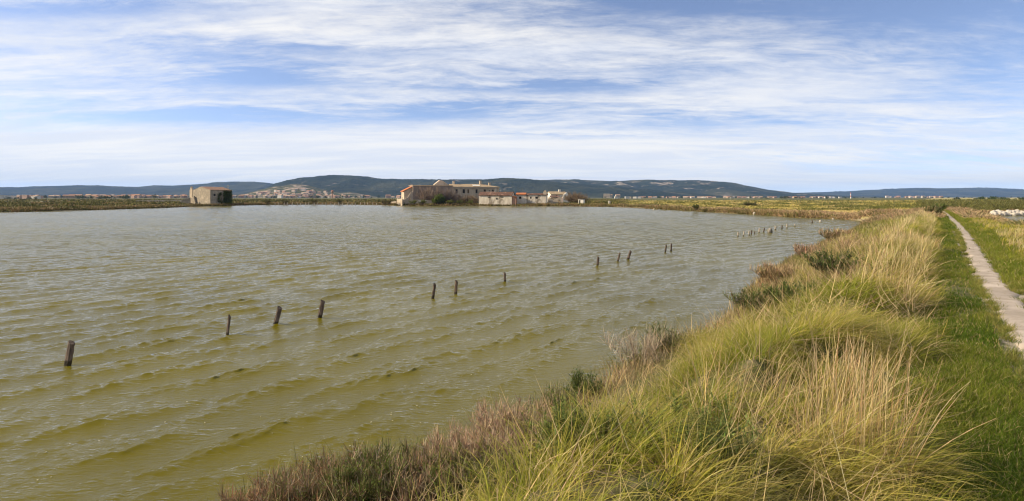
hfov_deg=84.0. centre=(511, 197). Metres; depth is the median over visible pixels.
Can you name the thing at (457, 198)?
bare tree
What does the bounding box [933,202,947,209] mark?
green bush
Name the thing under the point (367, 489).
saltbush
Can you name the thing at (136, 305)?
water
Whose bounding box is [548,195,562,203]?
ruined barn
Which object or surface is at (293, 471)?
saltbush
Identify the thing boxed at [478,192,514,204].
barn
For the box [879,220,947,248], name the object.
grass tussock
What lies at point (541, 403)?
saltbush
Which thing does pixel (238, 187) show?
hills
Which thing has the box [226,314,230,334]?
stake
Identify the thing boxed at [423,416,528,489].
saltbush
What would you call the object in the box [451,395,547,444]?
saltbush
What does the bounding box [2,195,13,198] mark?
town house
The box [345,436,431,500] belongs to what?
saltbush
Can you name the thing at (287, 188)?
town
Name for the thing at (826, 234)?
saltbush
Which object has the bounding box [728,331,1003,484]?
grass tussock
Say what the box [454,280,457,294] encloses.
stake
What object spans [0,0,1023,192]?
sky
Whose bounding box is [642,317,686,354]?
green bush
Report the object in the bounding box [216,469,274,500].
saltbush
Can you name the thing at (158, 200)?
salt dike wall
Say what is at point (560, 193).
white house
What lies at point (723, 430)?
gorse bush
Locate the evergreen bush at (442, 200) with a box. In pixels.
[438,196,446,203]
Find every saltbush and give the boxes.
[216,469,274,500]
[227,468,299,500]
[246,456,324,500]
[252,444,368,500]
[312,433,422,500]
[312,440,394,493]
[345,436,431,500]
[371,447,467,500]
[390,440,467,485]
[403,429,512,500]
[415,416,523,471]
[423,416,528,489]
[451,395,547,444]
[484,401,560,459]
[508,394,568,432]
[527,378,582,408]
[750,260,794,284]
[792,242,823,255]
[818,226,853,240]
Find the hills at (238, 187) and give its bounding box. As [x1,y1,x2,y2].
[0,181,272,197]
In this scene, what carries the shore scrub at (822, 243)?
on the ground at (618, 489)
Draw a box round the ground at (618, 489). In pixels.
[0,197,1023,500]
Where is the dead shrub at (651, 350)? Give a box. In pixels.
[591,323,672,366]
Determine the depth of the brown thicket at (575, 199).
213.04 m
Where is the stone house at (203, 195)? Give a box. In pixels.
[190,186,231,203]
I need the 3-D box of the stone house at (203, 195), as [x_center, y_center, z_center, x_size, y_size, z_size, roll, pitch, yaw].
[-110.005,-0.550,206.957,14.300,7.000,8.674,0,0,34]
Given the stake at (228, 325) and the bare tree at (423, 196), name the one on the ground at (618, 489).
the bare tree at (423, 196)
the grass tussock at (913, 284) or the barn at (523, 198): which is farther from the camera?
the barn at (523, 198)
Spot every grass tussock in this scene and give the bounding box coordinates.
[644,330,859,441]
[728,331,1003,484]
[785,317,924,416]
[842,236,945,312]
[860,233,953,269]
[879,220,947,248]
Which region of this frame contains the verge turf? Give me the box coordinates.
[863,210,1023,500]
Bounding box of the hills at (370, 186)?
[234,175,482,196]
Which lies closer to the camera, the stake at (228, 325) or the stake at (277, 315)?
the stake at (228, 325)
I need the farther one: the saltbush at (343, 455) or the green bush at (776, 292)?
the green bush at (776, 292)
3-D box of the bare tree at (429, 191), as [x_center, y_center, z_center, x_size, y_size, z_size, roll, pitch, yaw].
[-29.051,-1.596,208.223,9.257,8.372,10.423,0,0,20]
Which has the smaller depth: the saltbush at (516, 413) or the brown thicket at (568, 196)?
the saltbush at (516, 413)
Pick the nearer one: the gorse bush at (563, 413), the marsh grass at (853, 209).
the gorse bush at (563, 413)
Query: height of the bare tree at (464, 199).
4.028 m
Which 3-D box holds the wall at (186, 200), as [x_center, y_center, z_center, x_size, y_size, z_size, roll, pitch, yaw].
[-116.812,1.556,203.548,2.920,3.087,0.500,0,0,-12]
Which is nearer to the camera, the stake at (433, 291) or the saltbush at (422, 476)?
the saltbush at (422, 476)
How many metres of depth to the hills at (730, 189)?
4147.86 m
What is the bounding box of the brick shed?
[512,196,516,205]
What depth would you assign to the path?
11.23 m
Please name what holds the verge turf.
on the ground at (618, 489)
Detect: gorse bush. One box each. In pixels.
[520,384,639,472]
[618,382,773,486]
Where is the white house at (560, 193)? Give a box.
[547,190,567,201]
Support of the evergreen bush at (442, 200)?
on the ground at (618, 489)
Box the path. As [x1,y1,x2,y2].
[943,211,1023,368]
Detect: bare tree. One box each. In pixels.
[414,185,435,199]
[422,184,443,199]
[432,187,450,202]
[445,188,458,201]
[452,193,462,203]
[458,194,470,203]
[469,195,478,202]
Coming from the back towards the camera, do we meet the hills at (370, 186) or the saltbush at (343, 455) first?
the hills at (370, 186)
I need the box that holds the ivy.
[218,189,232,203]
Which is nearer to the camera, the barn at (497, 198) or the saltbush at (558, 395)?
the saltbush at (558, 395)
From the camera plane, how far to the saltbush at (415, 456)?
4.82 m
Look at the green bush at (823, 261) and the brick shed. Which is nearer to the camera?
the green bush at (823, 261)
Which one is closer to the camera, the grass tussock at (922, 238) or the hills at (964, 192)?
the grass tussock at (922, 238)
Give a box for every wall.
[137,200,181,201]
[181,197,190,203]
[397,198,402,205]
[403,199,431,203]
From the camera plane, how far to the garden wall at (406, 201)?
205.54 m
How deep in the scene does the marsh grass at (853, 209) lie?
123.29 m
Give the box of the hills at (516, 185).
[379,178,722,197]
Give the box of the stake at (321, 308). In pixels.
[318,300,324,317]
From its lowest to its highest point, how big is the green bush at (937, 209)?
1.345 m
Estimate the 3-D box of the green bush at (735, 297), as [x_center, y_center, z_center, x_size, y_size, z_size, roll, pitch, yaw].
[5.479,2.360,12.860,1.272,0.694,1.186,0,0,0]
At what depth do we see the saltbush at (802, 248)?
22.77 m
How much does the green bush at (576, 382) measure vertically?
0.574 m
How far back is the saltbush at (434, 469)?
4.31 m
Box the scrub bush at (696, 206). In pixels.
[691,204,700,209]
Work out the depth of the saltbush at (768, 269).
17.25 m
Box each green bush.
[556,365,604,402]
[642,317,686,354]
[722,286,781,314]
[762,278,835,306]
[801,247,866,278]
[923,204,944,212]
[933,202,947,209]
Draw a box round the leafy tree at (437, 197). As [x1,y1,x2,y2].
[434,194,443,203]
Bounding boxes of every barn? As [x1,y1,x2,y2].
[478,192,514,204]
[516,190,547,203]
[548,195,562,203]
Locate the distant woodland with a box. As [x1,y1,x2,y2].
[5,194,1023,199]
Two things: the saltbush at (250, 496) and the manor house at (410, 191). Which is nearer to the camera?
the saltbush at (250, 496)
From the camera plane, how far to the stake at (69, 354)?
10.18 m
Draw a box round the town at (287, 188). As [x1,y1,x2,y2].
[236,184,377,197]
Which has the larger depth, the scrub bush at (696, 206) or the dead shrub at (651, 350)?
the scrub bush at (696, 206)
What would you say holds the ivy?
attached to the stone house at (203, 195)
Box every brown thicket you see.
[563,191,582,202]
[568,193,589,202]
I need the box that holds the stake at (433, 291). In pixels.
[431,283,435,298]
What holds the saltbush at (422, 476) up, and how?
on the ground at (618, 489)
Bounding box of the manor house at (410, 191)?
[400,180,499,202]
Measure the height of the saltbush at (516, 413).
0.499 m
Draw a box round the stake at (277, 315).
[273,306,281,323]
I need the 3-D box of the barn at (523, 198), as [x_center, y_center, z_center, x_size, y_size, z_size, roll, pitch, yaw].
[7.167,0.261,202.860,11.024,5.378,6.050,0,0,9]
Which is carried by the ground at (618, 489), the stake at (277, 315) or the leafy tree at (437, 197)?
the leafy tree at (437, 197)
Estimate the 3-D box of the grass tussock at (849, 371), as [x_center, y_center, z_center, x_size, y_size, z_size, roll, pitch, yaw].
[3.001,1.493,4.998,1.154,0.765,1.086,0,0,0]
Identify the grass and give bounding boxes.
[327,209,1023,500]
[554,198,1023,225]
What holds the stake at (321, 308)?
in the water
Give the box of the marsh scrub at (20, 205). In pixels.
[0,198,840,218]
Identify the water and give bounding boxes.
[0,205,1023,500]
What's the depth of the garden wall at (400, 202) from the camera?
204.53 m
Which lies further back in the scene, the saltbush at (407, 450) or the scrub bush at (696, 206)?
the scrub bush at (696, 206)
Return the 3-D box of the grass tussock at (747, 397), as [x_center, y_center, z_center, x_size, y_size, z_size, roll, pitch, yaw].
[1.849,1.566,4.667,1.656,0.983,1.524,0,0,-27]
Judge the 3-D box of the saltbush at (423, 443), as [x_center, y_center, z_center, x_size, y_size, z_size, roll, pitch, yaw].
[-0.395,2.171,4.806,0.881,0.538,0.905,0,0,30]
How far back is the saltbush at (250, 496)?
4.54 m
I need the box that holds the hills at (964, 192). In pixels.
[805,187,1023,196]
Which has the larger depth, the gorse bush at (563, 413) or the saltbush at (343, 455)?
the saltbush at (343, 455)
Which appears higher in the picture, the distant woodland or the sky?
the sky
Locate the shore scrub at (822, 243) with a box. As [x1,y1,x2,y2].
[199,209,924,500]
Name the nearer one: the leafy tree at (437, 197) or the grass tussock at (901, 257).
the grass tussock at (901, 257)
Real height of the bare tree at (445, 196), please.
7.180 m
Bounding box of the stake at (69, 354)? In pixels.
[64,340,74,365]
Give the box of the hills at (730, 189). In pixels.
[542,179,894,197]
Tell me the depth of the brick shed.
196.93 m
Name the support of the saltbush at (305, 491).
on the ground at (618, 489)
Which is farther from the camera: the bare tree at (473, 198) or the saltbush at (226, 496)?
the bare tree at (473, 198)
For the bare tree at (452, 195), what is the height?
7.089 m

